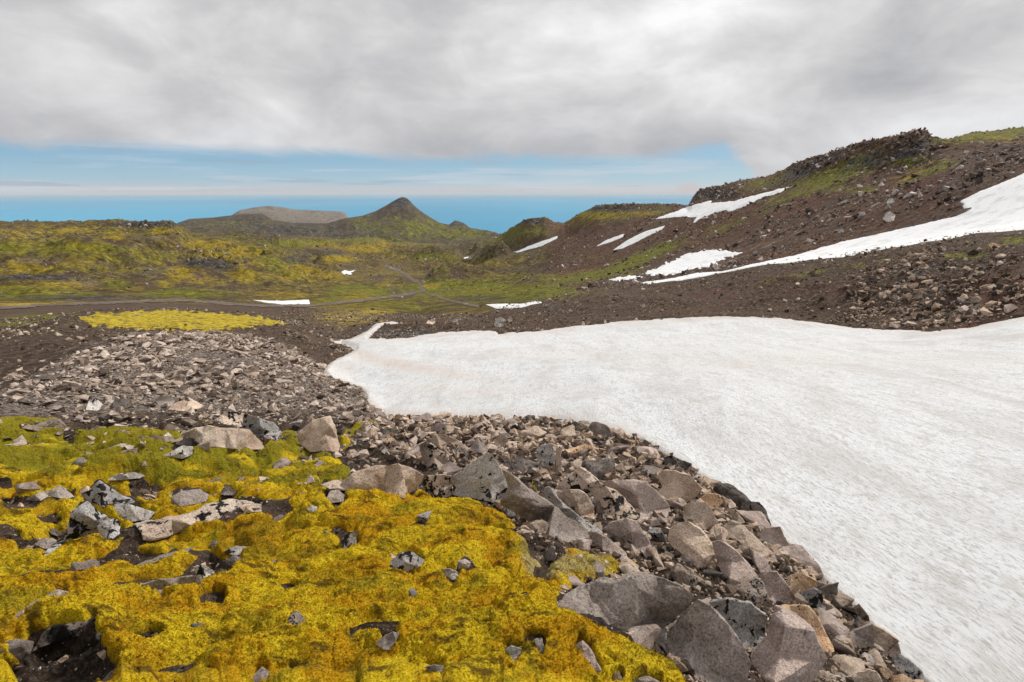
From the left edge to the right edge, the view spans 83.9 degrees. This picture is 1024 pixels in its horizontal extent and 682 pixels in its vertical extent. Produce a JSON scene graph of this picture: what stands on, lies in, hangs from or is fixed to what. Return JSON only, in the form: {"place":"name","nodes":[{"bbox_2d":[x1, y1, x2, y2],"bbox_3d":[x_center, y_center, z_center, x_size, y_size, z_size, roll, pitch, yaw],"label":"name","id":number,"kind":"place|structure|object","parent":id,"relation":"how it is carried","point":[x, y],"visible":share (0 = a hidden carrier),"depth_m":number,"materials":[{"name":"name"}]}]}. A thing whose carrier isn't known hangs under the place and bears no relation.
{"place":"outdoors","nodes":[
{"label":"outdoors","id":0,"kind":"place"},
{"bbox_2d":[0,265,478,308],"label":"dirt road","id":1,"kind":"structure","parent":0,"point":[423,290],"depth_m":211.41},
{"bbox_2d":[0,217,546,315],"bbox_3d":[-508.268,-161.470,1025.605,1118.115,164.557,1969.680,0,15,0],"label":"valley","id":2,"kind":"structure","parent":0,"point":[96,259],"depth_m":342.88,"materials":[{"name":"plant"}]},
{"bbox_2d":[0,219,510,313],"bbox_3d":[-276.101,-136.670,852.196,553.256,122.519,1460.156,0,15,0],"label":"valley stones","id":3,"kind":"object","parent":2,"relation":"on","point":[235,263],"visible":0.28,"depth_m":457.35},
{"bbox_2d":[233,206,347,222],"bbox_3d":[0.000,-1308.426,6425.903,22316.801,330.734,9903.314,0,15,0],"label":"headland","id":4,"kind":"structure","parent":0,"point":[291,215],"depth_m":8184.58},
{"bbox_2d":[177,197,500,243],"bbox_3d":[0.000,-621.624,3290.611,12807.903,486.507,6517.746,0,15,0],"label":"mountain","id":5,"kind":"structure","parent":0,"point":[402,219],"depth_m":3371.42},
{"bbox_2d":[0,194,694,233],"bbox_3d":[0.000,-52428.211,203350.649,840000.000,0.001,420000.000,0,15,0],"label":"sea","id":6,"kind":"structure","parent":0,"point":[499,213],"depth_m":22921.50,"materials":[{"name":"liquid"}]},
{"bbox_2d":[0,338,902,681],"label":"ground","id":7,"kind":"structure","parent":0,"point":[88,662],"depth_m":5.40,"materials":[{"name":"soil"}]},
{"bbox_2d":[0,639,33,661],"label":"rock","id":8,"kind":"object","parent":7,"relation":"on","point":[20,649],"visible":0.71,"depth_m":2.31,"materials":[{"name":"grey stone"}]},
{"bbox_2d":[15,481,40,492],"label":"rock","id":9,"kind":"object","parent":7,"relation":"on","point":[23,487],"visible":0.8,"depth_m":6.22,"materials":[{"name":"stone"}]},
{"bbox_2d":[26,486,73,500],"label":"rock","id":10,"kind":"object","parent":7,"relation":"on","point":[60,492],"visible":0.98,"depth_m":5.74,"materials":[{"name":"grey stone"}]},
{"bbox_2d":[70,559,99,570],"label":"rock","id":11,"kind":"object","parent":7,"relation":"on","point":[81,566],"visible":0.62,"depth_m":3.72,"materials":[{"name":"stone"}]},
{"bbox_2d":[97,518,119,539],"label":"rock","id":12,"kind":"object","parent":7,"relation":"on","point":[109,528],"visible":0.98,"depth_m":4.38,"materials":[{"name":"grey stone"}]},
{"bbox_2d":[110,398,131,409],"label":"rock","id":13,"kind":"object","parent":7,"relation":"on","point":[123,402],"visible":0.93,"depth_m":13.32,"materials":[{"name":"stone"}]},
{"bbox_2d":[108,472,144,480],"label":"rock","id":14,"kind":"object","parent":7,"relation":"on","point":[129,475],"visible":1,"depth_m":6.60,"materials":[{"name":"stone"}]},
{"bbox_2d":[114,504,154,521],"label":"rock","id":15,"kind":"object","parent":7,"relation":"on","point":[132,513],"visible":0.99,"depth_m":4.92,"materials":[{"name":"stone"}]},
{"bbox_2d":[163,445,192,458],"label":"rock","id":16,"kind":"object","parent":7,"relation":"on","point":[182,451],"visible":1,"depth_m":7.11,"materials":[{"name":"stone"}]},
{"bbox_2d":[0,329,368,412],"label":"scree slope","id":17,"kind":"structure","parent":7,"relation":"on","point":[160,346],"depth_m":22.43,"materials":[{"name":"stone"}]},
{"bbox_2d":[168,400,202,410],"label":"rock","id":18,"kind":"object","parent":7,"relation":"on","point":[183,405],"visible":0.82,"depth_m":13.87,"materials":[{"name":"beige stone"}]},
{"bbox_2d":[134,499,261,540],"bbox_3d":[-2.599,1.478,4.747,0.931,0.153,0.457,-9,17,-32],"label":"rock","id":19,"kind":"object","parent":7,"relation":"on","point":[162,528],"visible":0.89,"depth_m":4.68,"materials":[{"name":"beige stone"}]},
{"bbox_2d":[0,334,405,465],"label":"slope stones","id":20,"kind":"object","parent":7,"relation":"on","point":[128,389],"visible":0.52,"depth_m":16.20,"materials":[{"name":"stone"}]},
{"bbox_2d":[0,334,410,506],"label":"slope stones","id":21,"kind":"object","parent":7,"relation":"on","point":[204,445],"visible":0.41,"depth_m":13.92,"materials":[{"name":"stone"}]},
{"bbox_2d":[217,411,243,424],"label":"rock","id":22,"kind":"object","parent":7,"relation":"on","point":[232,418],"visible":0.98,"depth_m":11.47,"materials":[{"name":"beige stone"}]},
{"bbox_2d":[288,610,305,624],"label":"rock","id":23,"kind":"object","parent":7,"relation":"on","point":[296,617],"visible":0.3,"depth_m":2.48,"materials":[{"name":"beige stone"}]},
{"bbox_2d":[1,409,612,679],"bbox_3d":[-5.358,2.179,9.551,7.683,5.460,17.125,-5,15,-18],"label":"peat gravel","id":24,"kind":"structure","parent":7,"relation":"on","point":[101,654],"depth_m":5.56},
{"bbox_2d":[327,490,343,502],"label":"rock","id":25,"kind":"object","parent":7,"relation":"on","point":[334,496],"visible":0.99,"depth_m":4.89,"materials":[{"name":"grey stone"}]},
{"bbox_2d":[0,416,687,681],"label":"moss","id":26,"kind":"object","parent":7,"relation":"on","point":[471,625],"visible":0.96,"depth_m":3.18,"materials":[{"name":"plant"}]},
{"bbox_2d":[32,617,95,651],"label":"rock","id":27,"kind":"object","parent":26,"relation":"on","point":[53,634],"visible":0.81,"depth_m":2.54,"materials":[{"name":"stone"}]},
{"bbox_2d":[43,501,108,554],"bbox_3d":[-3.413,1.429,4.367,0.267,0.313,0.516,5,15,20],"label":"rock","id":28,"kind":"object","parent":26,"relation":"on","point":[85,516],"visible":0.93,"depth_m":4.40,"materials":[{"name":"grey stone"}]},
{"bbox_2d":[81,480,134,507],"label":"rock","id":29,"kind":"object","parent":26,"relation":"on","point":[101,494],"visible":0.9,"depth_m":5.19,"materials":[{"name":"grey stone"}]},
{"bbox_2d":[141,575,201,594],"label":"rock","id":30,"kind":"object","parent":26,"relation":"on","point":[159,584],"visible":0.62,"depth_m":3.08,"materials":[{"name":"grey stone"}]},
{"bbox_2d":[171,489,209,506],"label":"rock","id":31,"kind":"object","parent":26,"relation":"on","point":[188,497],"visible":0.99,"depth_m":5.09,"materials":[{"name":"grey stone"}]},
{"bbox_2d":[193,564,214,579],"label":"rock","id":32,"kind":"object","parent":26,"relation":"on","point":[202,571],"visible":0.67,"depth_m":3.35,"materials":[{"name":"stone"}]},
{"bbox_2d":[182,425,263,449],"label":"rock","id":33,"kind":"object","parent":26,"relation":"on","point":[233,438],"visible":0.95,"depth_m":7.75,"materials":[{"name":"beige stone"}]},
{"bbox_2d":[243,414,280,439],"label":"rock","id":34,"kind":"object","parent":26,"relation":"on","point":[259,426],"visible":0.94,"depth_m":8.87,"materials":[{"name":"grey stone"}]},
{"bbox_2d":[298,416,339,452],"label":"rock","id":35,"kind":"object","parent":26,"relation":"on","point":[317,435],"visible":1,"depth_m":8.19,"materials":[{"name":"beige stone"}]},
{"bbox_2d":[341,531,357,548],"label":"rock","id":36,"kind":"object","parent":26,"relation":"on","point":[348,539],"visible":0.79,"depth_m":4.25,"materials":[{"name":"grey stone"}]},
{"bbox_2d":[321,463,423,497],"bbox_3d":[-1.287,1.310,5.303,0.898,0.318,0.380,0,15,0],"label":"rock","id":37,"kind":"object","parent":26,"relation":"on","point":[400,480],"visible":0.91,"depth_m":5.25,"materials":[{"name":"beige stone"}]},
{"bbox_2d":[376,631,398,649],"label":"rock","id":38,"kind":"object","parent":26,"relation":"on","point":[387,641],"visible":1,"depth_m":2.31,"materials":[{"name":"grey stone"}]},
{"bbox_2d":[389,551,423,571],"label":"rock","id":39,"kind":"object","parent":26,"relation":"on","point":[407,561],"visible":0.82,"depth_m":3.43,"materials":[{"name":"grey stone"}]},
{"bbox_2d":[419,442,446,470],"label":"rock","id":40,"kind":"object","parent":7,"relation":"on","point":[433,457],"visible":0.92,"depth_m":7.36,"materials":[{"name":"beige stone"}]},
{"bbox_2d":[422,474,451,497],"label":"rock","id":41,"kind":"object","parent":7,"relation":"on","point":[438,485],"visible":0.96,"depth_m":5.45,"materials":[{"name":"beige stone"}]},
{"bbox_2d":[452,453,506,502],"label":"rock","id":42,"kind":"object","parent":7,"relation":"on","point":[482,477],"visible":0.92,"depth_m":5.36,"materials":[{"name":"stone"}]},
{"bbox_2d":[501,457,545,473],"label":"rock","id":43,"kind":"object","parent":7,"relation":"on","point":[514,464],"visible":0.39,"depth_m":8.06,"materials":[{"name":"stone"}]},
{"bbox_2d":[519,426,546,438],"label":"rock","id":44,"kind":"object","parent":7,"relation":"on","point":[536,432],"visible":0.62,"depth_m":12.05,"materials":[{"name":"beige stone"}]},
{"bbox_2d":[520,520,549,532],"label":"rock","id":45,"kind":"object","parent":7,"relation":"on","point":[542,526],"visible":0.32,"depth_m":4.52,"materials":[{"name":"beige stone"}]},
{"bbox_2d":[500,469,587,542],"bbox_3d":[0.270,1.351,4.628,0.745,0.571,0.460,0,15,0],"label":"rock","id":46,"kind":"object","parent":7,"relation":"on","point":[522,500],"visible":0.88,"depth_m":4.70,"materials":[{"name":"grey stone"}]},
{"bbox_2d":[536,444,555,466],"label":"rock","id":47,"kind":"object","parent":7,"relation":"on","point":[546,455],"visible":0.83,"depth_m":8.44,"materials":[{"name":"stone"}]},
{"bbox_2d":[544,486,602,532],"bbox_3d":[0.604,1.560,5.339,0.582,0.376,0.214,9,17,30],"label":"rock","id":48,"kind":"object","parent":7,"relation":"on","point":[551,496],"visible":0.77,"depth_m":5.38,"materials":[{"name":"stone"}]},
{"bbox_2d":[576,640,601,673],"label":"rock","id":49,"kind":"object","parent":7,"relation":"on","point":[585,648],"visible":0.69,"depth_m":2.26,"materials":[{"name":"stone"}]},
{"bbox_2d":[555,467,638,520],"bbox_3d":[0.984,1.602,6.152,0.920,0.472,0.488,10,18,34],"label":"rock","id":50,"kind":"object","parent":7,"relation":"on","point":[613,502],"visible":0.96,"depth_m":6.12,"materials":[{"name":"beige stone"}]},
{"bbox_2d":[581,458,615,478],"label":"rock","id":51,"kind":"object","parent":7,"relation":"on","point":[600,468],"visible":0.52,"depth_m":8.09,"materials":[{"name":"stone"}]},
{"bbox_2d":[557,572,693,629],"bbox_3d":[0.560,1.350,2.911,0.699,0.335,0.319,0,15,0],"label":"rock","id":52,"kind":"object","parent":7,"relation":"on","point":[627,601],"visible":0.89,"depth_m":2.85,"materials":[{"name":"grey stone"}]},
{"bbox_2d":[603,518,651,557],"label":"rock","id":53,"kind":"object","parent":7,"relation":"on","point":[631,530],"visible":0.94,"depth_m":4.87,"materials":[{"name":"stone"}]},
{"bbox_2d":[618,556,639,573],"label":"rock","id":54,"kind":"object","parent":7,"relation":"on","point":[626,565],"visible":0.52,"depth_m":4.32,"materials":[{"name":"beige stone"}]},
{"bbox_2d":[601,479,669,518],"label":"rock","id":55,"kind":"object","parent":7,"relation":"on","point":[642,496],"visible":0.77,"depth_m":6.32,"materials":[{"name":"stone"}]},
{"bbox_2d":[360,408,923,681],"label":"bank rubble","id":56,"kind":"object","parent":7,"relation":"on","point":[420,432],"visible":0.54,"depth_m":8.23,"materials":[{"name":"stone"}]},
{"bbox_2d":[429,434,468,450],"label":"rock","id":57,"kind":"object","parent":56,"relation":"on","point":[438,440],"visible":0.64,"depth_m":9.60,"materials":[{"name":"beige stone"}]},
{"bbox_2d":[557,489,595,519],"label":"rock","id":58,"kind":"object","parent":56,"relation":"on","point":[579,500],"visible":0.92,"depth_m":5.82,"materials":[{"name":"beige stone"}]},
{"bbox_2d":[589,422,612,437],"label":"rock","id":59,"kind":"object","parent":56,"relation":"on","point":[598,428],"visible":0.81,"depth_m":12.67,"materials":[{"name":"grey stone"}]},
{"bbox_2d":[588,531,626,560],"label":"rock","id":60,"kind":"object","parent":56,"relation":"on","point":[606,544],"visible":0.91,"depth_m":4.63,"materials":[{"name":"stone"}]},
{"bbox_2d":[663,455,691,470],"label":"rock","id":61,"kind":"object","parent":56,"relation":"on","point":[677,462],"visible":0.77,"depth_m":9.96,"materials":[{"name":"stone"}]},
{"bbox_2d":[668,521,714,567],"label":"rock","id":62,"kind":"object","parent":56,"relation":"on","point":[691,540],"visible":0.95,"depth_m":4.97,"materials":[{"name":"beige stone"}]},
{"bbox_2d":[683,502,717,528],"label":"rock","id":63,"kind":"object","parent":56,"relation":"on","point":[701,515],"visible":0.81,"depth_m":6.19,"materials":[{"name":"beige stone"}]},
{"bbox_2d":[701,493,722,507],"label":"rock","id":64,"kind":"object","parent":56,"relation":"on","point":[713,500],"visible":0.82,"depth_m":7.91,"materials":[{"name":"orange stone"}]},
{"bbox_2d":[724,520,776,567],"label":"rock","id":65,"kind":"object","parent":56,"relation":"on","point":[739,532],"visible":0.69,"depth_m":6.17,"materials":[{"name":"beige stone"}]},
{"bbox_2d":[819,582,838,600],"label":"rock","id":66,"kind":"object","parent":56,"relation":"on","point":[827,590],"visible":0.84,"depth_m":5.54,"materials":[{"name":"grey stone"}]},
{"bbox_2d":[627,624,660,649],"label":"rock","id":67,"kind":"object","parent":7,"relation":"on","point":[645,635],"visible":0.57,"depth_m":2.72,"materials":[{"name":"stone"}]},
{"bbox_2d":[646,547,665,570],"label":"rock","id":68,"kind":"object","parent":7,"relation":"on","point":[652,552],"visible":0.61,"depth_m":4.70,"materials":[{"name":"beige stone"}]},
{"bbox_2d":[647,527,666,541],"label":"rock","id":69,"kind":"object","parent":7,"relation":"on","point":[656,533],"visible":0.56,"depth_m":5.36,"materials":[{"name":"grey stone"}]},
{"bbox_2d":[658,469,702,501],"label":"rock","id":70,"kind":"object","parent":7,"relation":"on","point":[683,486],"visible":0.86,"depth_m":7.47,"materials":[{"name":"beige stone"}]},
{"bbox_2d":[670,563,706,586],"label":"rock","id":71,"kind":"object","parent":7,"relation":"on","point":[680,573],"visible":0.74,"depth_m":4.42,"materials":[{"name":"beige stone"}]},
{"bbox_2d":[654,599,750,681],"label":"rock","id":72,"kind":"object","parent":7,"relation":"on","point":[701,636],"visible":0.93,"depth_m":2.77,"materials":[{"name":"grey stone"}]},
{"bbox_2d":[702,567,727,579],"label":"rock","id":73,"kind":"object","parent":7,"relation":"on","point":[711,573],"visible":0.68,"depth_m":4.68,"materials":[{"name":"stone"}]},
{"bbox_2d":[709,524,727,540],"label":"rock","id":74,"kind":"object","parent":7,"relation":"on","point":[718,532],"visible":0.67,"depth_m":5.97,"materials":[{"name":"beige stone"}]},
{"bbox_2d":[716,483,749,508],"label":"rock","id":75,"kind":"object","parent":7,"relation":"on","point":[735,495],"visible":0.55,"depth_m":8.40,"materials":[{"name":"stone"}]},
{"bbox_2d":[712,540,757,585],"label":"rock","id":76,"kind":"object","parent":7,"relation":"on","point":[735,567],"visible":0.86,"depth_m":4.80,"materials":[{"name":"stone"}]},
{"bbox_2d":[709,597,767,648],"bbox_3d":[1.545,1.851,3.834,0.294,0.247,0.348,-6,16,-23],"label":"rock","id":77,"kind":"object","parent":7,"relation":"on","point":[746,621],"visible":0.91,"depth_m":3.78,"materials":[{"name":"stone"}]},
{"bbox_2d":[734,578,769,603],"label":"rock","id":78,"kind":"object","parent":7,"relation":"on","point":[753,590],"visible":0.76,"depth_m":4.52,"materials":[{"name":"beige stone"}]},
{"bbox_2d":[736,510,770,529],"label":"rock","id":79,"kind":"object","parent":7,"relation":"on","point":[759,517],"visible":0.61,"depth_m":7.28,"materials":[{"name":"stone"}]},
{"bbox_2d":[749,547,770,572],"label":"rock","id":80,"kind":"object","parent":7,"relation":"on","point":[760,562],"visible":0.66,"depth_m":5.56,"materials":[{"name":"stone"}]},
{"bbox_2d":[759,526,789,554],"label":"rock","id":81,"kind":"object","parent":7,"relation":"on","point":[774,535],"visible":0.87,"depth_m":6.73,"materials":[{"name":"stone"}]},
{"bbox_2d":[760,570,795,603],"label":"rock","id":82,"kind":"object","parent":7,"relation":"on","point":[777,586],"visible":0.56,"depth_m":4.77,"materials":[{"name":"stone"}]},
{"bbox_2d":[750,605,827,681],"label":"rock","id":83,"kind":"object","parent":7,"relation":"on","point":[788,648],"visible":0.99,"depth_m":3.45,"materials":[{"name":"stone"}]},
{"bbox_2d":[786,572,816,592],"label":"rock","id":84,"kind":"object","parent":7,"relation":"on","point":[802,582],"visible":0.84,"depth_m":5.48,"materials":[{"name":"orange stone"}]},
{"bbox_2d":[787,544,823,579],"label":"rock","id":85,"kind":"object","parent":7,"relation":"on","point":[799,552],"visible":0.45,"depth_m":6.57,"materials":[{"name":"stone"}]},
{"bbox_2d":[781,604,834,651],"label":"rock","id":86,"kind":"object","parent":7,"relation":"on","point":[806,613],"visible":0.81,"depth_m":4.52,"materials":[{"name":"orange stone"}]},
{"bbox_2d":[800,587,825,609],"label":"rock","id":87,"kind":"object","parent":7,"relation":"on","point":[813,596],"visible":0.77,"depth_m":5.19,"materials":[{"name":"grey stone"}]},
{"bbox_2d":[814,669,838,681],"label":"rock","id":88,"kind":"object","parent":7,"relation":"on","point":[823,676],"visible":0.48,"depth_m":3.78,"materials":[{"name":"beige stone"}]},
{"bbox_2d":[816,607,849,637],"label":"rock","id":89,"kind":"object","parent":7,"relation":"on","point":[834,625],"visible":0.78,"depth_m":4.87,"materials":[{"name":"stone"}]},
{"bbox_2d":[831,593,853,606],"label":"rock","id":90,"kind":"object","parent":7,"relation":"on","point":[842,599],"visible":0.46,"depth_m":5.51,"materials":[{"name":"beige stone"}]},
{"bbox_2d":[831,639,855,656],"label":"rock","id":91,"kind":"object","parent":7,"relation":"on","point":[840,647],"visible":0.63,"depth_m":4.42,"materials":[{"name":"stone"}]},
{"bbox_2d":[833,654,865,674],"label":"rock","id":92,"kind":"object","parent":7,"relation":"on","point":[848,665],"visible":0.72,"depth_m":4.17,"materials":[{"name":"beige stone"}]},
{"bbox_2d":[847,623,873,647],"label":"rock","id":93,"kind":"object","parent":7,"relation":"on","point":[862,636],"visible":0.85,"depth_m":4.78,"materials":[{"name":"grey stone"}]},
{"bbox_2d":[840,668,882,681],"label":"rock","id":94,"kind":"object","parent":7,"relation":"on","point":[867,675],"visible":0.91,"depth_m":3.93,"materials":[{"name":"beige stone"}]},
{"bbox_2d":[873,625,898,656],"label":"rock","id":95,"kind":"object","parent":7,"relation":"on","point":[886,639],"visible":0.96,"depth_m":4.85,"materials":[{"name":"beige stone"}]},
{"bbox_2d":[892,654,924,681],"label":"rock","id":96,"kind":"object","parent":7,"relation":"on","point":[911,669],"visible":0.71,"depth_m":4.58,"materials":[{"name":"grey stone"}]},
{"bbox_2d":[0,230,1023,381],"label":"moraine","id":97,"kind":"structure","parent":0,"point":[217,317],"depth_m":60.95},
{"bbox_2d":[0,307,308,376],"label":"gravel","id":98,"kind":"structure","parent":97,"relation":"on","point":[42,343],"depth_m":46.72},
{"bbox_2d":[279,226,1023,353],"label":"gravel","id":99,"kind":"structure","parent":97,"relation":"on","point":[976,299],"depth_m":66.22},
{"bbox_2d":[324,316,1023,681],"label":"snowfield","id":100,"kind":"structure","parent":97,"relation":"on","point":[878,474],"depth_m":14.87,"materials":[{"name":"snow"}]},
{"bbox_2d":[320,316,931,508],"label":"edge rubble","id":101,"kind":"object","parent":100,"relation":"on","point":[472,414],"visible":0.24,"depth_m":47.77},
{"bbox_2d":[742,501,770,525],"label":"rock","id":102,"kind":"object","parent":100,"relation":"on","point":[751,506],"visible":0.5,"depth_m":7.88,"materials":[{"name":"stone"}]},
{"bbox_2d":[841,241,1023,328],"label":"outcrop rubble","id":103,"kind":"object","parent":97,"relation":"on","point":[961,299],"visible":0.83,"depth_m":46.69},
{"bbox_2d":[0,0,1023,193],"label":"sky","id":104,"kind":"structure","parent":0,"point":[97,96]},
{"bbox_2d":[546,127,1023,297],"bbox_3d":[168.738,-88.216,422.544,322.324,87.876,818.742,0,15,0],"label":"hillside","id":105,"kind":"structure","parent":0,"point":[823,182],"depth_m":160.29,"materials":[{"name":"soil"}]},
{"bbox_2d":[614,226,663,249],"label":"snow patch","id":106,"kind":"object","parent":105,"relation":"on","point":[638,237],"visible":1,"depth_m":268.85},
{"bbox_2d":[646,249,742,275],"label":"snow patch","id":107,"kind":"object","parent":105,"relation":"on","point":[702,258],"visible":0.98,"depth_m":140.77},
{"bbox_2d":[656,187,787,222],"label":"snow patch","id":108,"kind":"object","parent":105,"relation":"on","point":[701,210],"visible":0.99,"depth_m":232.82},
{"bbox_2d":[501,126,1023,301],"bbox_3d":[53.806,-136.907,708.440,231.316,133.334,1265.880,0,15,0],"label":"hillside stones","id":109,"kind":"object","parent":105,"relation":"on","point":[952,183],"visible":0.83,"depth_m":135.94,"materials":[{"name":"stone"}]},
{"bbox_2d":[642,173,1023,283],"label":"snow patch","id":110,"kind":"object","parent":105,"relation":"on","point":[999,207],"visible":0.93,"depth_m":83.48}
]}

